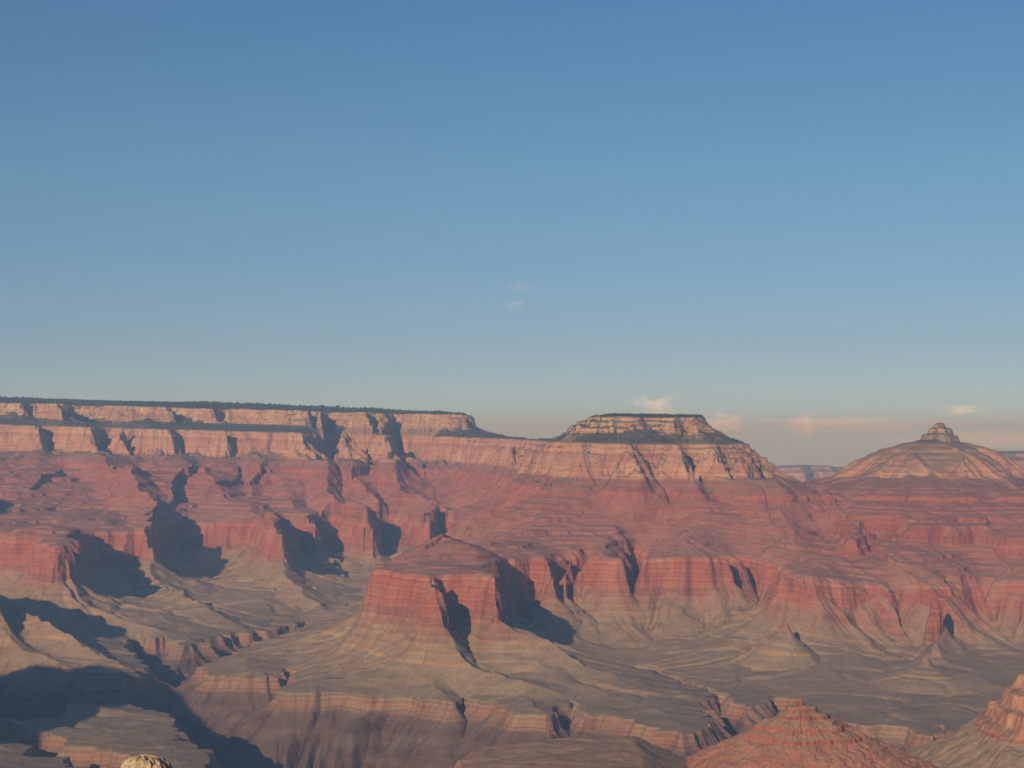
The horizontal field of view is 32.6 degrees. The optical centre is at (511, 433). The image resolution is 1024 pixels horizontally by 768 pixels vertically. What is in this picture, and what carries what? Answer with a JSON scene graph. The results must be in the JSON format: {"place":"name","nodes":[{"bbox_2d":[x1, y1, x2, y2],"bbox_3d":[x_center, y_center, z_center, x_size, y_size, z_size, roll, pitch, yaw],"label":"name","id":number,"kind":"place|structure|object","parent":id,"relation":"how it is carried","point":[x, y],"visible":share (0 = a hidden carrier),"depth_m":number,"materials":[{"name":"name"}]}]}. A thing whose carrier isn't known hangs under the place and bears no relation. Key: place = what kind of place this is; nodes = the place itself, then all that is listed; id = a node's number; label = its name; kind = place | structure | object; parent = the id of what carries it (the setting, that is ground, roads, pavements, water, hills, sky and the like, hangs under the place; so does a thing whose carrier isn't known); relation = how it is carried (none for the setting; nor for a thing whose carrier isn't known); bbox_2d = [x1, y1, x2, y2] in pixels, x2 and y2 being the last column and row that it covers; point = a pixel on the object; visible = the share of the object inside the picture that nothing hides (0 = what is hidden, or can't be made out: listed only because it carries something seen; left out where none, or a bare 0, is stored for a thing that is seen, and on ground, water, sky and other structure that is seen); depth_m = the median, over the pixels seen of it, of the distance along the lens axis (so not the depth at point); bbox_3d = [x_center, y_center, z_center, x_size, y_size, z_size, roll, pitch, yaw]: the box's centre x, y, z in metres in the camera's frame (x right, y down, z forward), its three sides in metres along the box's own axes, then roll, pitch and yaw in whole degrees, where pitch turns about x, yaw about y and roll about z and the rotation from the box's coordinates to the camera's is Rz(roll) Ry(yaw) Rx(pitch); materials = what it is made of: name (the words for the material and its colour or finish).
{"place":"outdoors","nodes":[
{"label":"outdoors","id":0,"kind":"place"},
{"bbox_2d":[0,537,1023,767],"bbox_3d":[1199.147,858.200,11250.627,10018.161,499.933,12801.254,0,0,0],"label":"canyon bench","id":1,"kind":"object","parent":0,"point":[542,652],"visible":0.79,"depth_m":7508.37,"materials":[{"name":"brown stone"}]},
{"bbox_2d":[0,622,950,767],"bbox_3d":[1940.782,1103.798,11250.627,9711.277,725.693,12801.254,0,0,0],"label":"gorge","id":2,"kind":"structure","parent":1,"relation":"in","point":[233,721],"depth_m":6545.44,"materials":[{"name":"stone"}]},
{"bbox_2d":[724,621,831,670],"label":"mound","id":3,"kind":"object","parent":1,"relation":"on","point":[784,647],"visible":1,"depth_m":7201.05,"materials":[{"name":"beige stone"}]},
{"bbox_2d":[875,656,989,685],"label":"mound","id":4,"kind":"object","parent":1,"relation":"on","point":[926,670],"visible":1,"depth_m":6766.07,"materials":[{"name":"brown stone"}]},
{"bbox_2d":[924,593,943,643],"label":"pinnacle","id":5,"kind":"object","parent":1,"relation":"on","point":[934,631],"visible":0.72,"depth_m":7377.05,"materials":[{"name":"red stone"}]},
{"bbox_2d":[0,405,1023,614],"bbox_3d":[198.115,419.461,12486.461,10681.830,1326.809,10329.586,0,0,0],"label":"canyon wall","id":6,"kind":"structure","parent":0,"point":[842,538],"depth_m":9257.54,"materials":[{"name":"red stone"}]},
{"bbox_2d":[34,524,91,591],"bbox_3d":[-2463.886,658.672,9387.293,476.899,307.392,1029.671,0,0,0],"label":"promontory","id":7,"kind":"structure","parent":6,"relation":"attached to","point":[63,552],"depth_m":9204.37,"materials":[{"name":"red stone"}]},
{"bbox_2d":[0,398,526,467],"bbox_3d":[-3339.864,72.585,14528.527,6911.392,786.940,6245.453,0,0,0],"label":"rim plateau","id":8,"kind":"structure","parent":6,"relation":"on","point":[211,442],"depth_m":13503.60,"materials":[{"name":"beige stone"}]},
{"bbox_2d":[0,396,471,416],"bbox_3d":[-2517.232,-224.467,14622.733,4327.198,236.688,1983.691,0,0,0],"label":"forest","id":9,"kind":"object","parent":8,"relation":"on","point":[201,404],"visible":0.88,"depth_m":14796.87,"materials":[{"name":"green plant"}]},
{"bbox_2d":[0,441,618,488],"bbox_3d":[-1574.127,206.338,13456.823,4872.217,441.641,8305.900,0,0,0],"label":"scrub","id":10,"kind":"object","parent":8,"relation":"on","point":[545,484],"visible":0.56,"depth_m":12866.85,"materials":[{"name":"green plant"}]},
{"bbox_2d":[6,402,711,444],"bbox_3d":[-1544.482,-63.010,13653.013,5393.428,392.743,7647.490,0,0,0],"label":"scrub","id":11,"kind":"object","parent":8,"relation":"on","point":[344,421],"visible":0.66,"depth_m":13869.84,"materials":[{"name":"green plant"}]},
{"bbox_2d":[0,412,742,442],"bbox_3d":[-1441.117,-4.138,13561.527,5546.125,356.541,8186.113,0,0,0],"label":"scrub","id":12,"kind":"object","parent":8,"relation":"on","point":[302,430],"visible":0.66,"depth_m":13416.39,"materials":[{"name":"green plant"}]},
{"bbox_2d":[0,425,764,474],"bbox_3d":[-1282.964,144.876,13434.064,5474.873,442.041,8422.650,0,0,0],"label":"scrub","id":13,"kind":"object","parent":8,"relation":"on","point":[456,448],"visible":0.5,"depth_m":12149.82,"materials":[{"name":"green plant"}]},
{"bbox_2d":[253,511,294,565],"bbox_3d":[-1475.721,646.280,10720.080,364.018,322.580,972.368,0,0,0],"label":"promontory","id":14,"kind":"structure","parent":6,"relation":"attached to","point":[278,543],"depth_m":10687.42,"materials":[{"name":"red stone"}]},
{"bbox_2d":[364,534,509,635],"bbox_3d":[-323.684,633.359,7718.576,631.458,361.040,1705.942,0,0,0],"label":"promontory","id":15,"kind":"structure","parent":6,"relation":"attached to","point":[436,582],"depth_m":7259.67,"materials":[{"name":"red stone"}]},
{"bbox_2d":[527,416,776,479],"bbox_3d":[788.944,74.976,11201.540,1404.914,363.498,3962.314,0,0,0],"label":"mesa","id":16,"kind":"structure","parent":6,"relation":"on","point":[609,455],"depth_m":9596.96,"materials":[{"name":"beige stone"}]},
{"bbox_2d":[596,413,702,416],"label":"forest","id":17,"kind":"object","parent":16,"relation":"on","point":[645,414],"visible":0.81,"depth_m":10041.45,"materials":[{"name":"green plant"}]},
{"bbox_2d":[844,423,1014,478],"bbox_3d":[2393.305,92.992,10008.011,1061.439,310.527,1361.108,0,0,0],"label":"butte","id":18,"kind":"object","parent":6,"relation":"on","point":[940,450],"visible":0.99,"depth_m":9641.62,"materials":[{"name":"stone"}]},
{"bbox_2d":[0,0,1023,466],"label":"sky","id":19,"kind":"structure","parent":0,"point":[795,227],"materials":[{"name":"blue"}]},
{"bbox_2d":[776,465,843,481],"bbox_3d":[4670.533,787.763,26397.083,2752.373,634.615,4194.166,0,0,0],"label":"rim","id":20,"kind":"object","parent":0,"point":[802,473],"visible":0.2,"depth_m":25704.55,"materials":[{"name":"stone"}]},
{"bbox_2d":[684,696,938,767],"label":"butte","id":21,"kind":"object","parent":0,"point":[796,734],"visible":0.98,"depth_m":3326.85,"materials":[{"name":"red stone"}]},
{"bbox_2d":[907,672,1023,767],"bbox_3d":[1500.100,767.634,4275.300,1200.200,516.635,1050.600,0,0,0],"label":"butte","id":22,"kind":"object","parent":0,"point":[992,736],"visible":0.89,"depth_m":4276.27,"materials":[{"name":"brown stone"}]},
{"bbox_2d":[997,451,1023,468],"bbox_3d":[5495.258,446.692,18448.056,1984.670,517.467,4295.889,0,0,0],"label":"mesa","id":23,"kind":"structure","parent":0,"point":[1017,457],"depth_m":17555.88,"materials":[{"name":"stone"}]},
{"bbox_3d":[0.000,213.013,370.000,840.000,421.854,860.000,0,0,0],"label":"rim slope","id":24,"kind":"structure","parent":0,"visible":0},
{"bbox_2d":[120,754,172,767],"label":"rock","id":25,"kind":"object","parent":24,"relation":"on","point":[146,761],"visible":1,"depth_m":318.61,"materials":[{"name":"beige stone"}]},
{"bbox_3d":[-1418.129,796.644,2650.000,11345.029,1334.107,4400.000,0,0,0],"label":"terrain","id":26,"kind":"structure","parent":0,"visible":0},
{"bbox_2d":[454,734,687,767],"bbox_3d":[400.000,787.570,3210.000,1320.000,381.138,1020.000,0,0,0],"label":"mesa","id":27,"kind":"structure","parent":26,"relation":"on","point":[584,751],"depth_m":3325.89,"materials":[{"name":"brown stone"}]}
]}

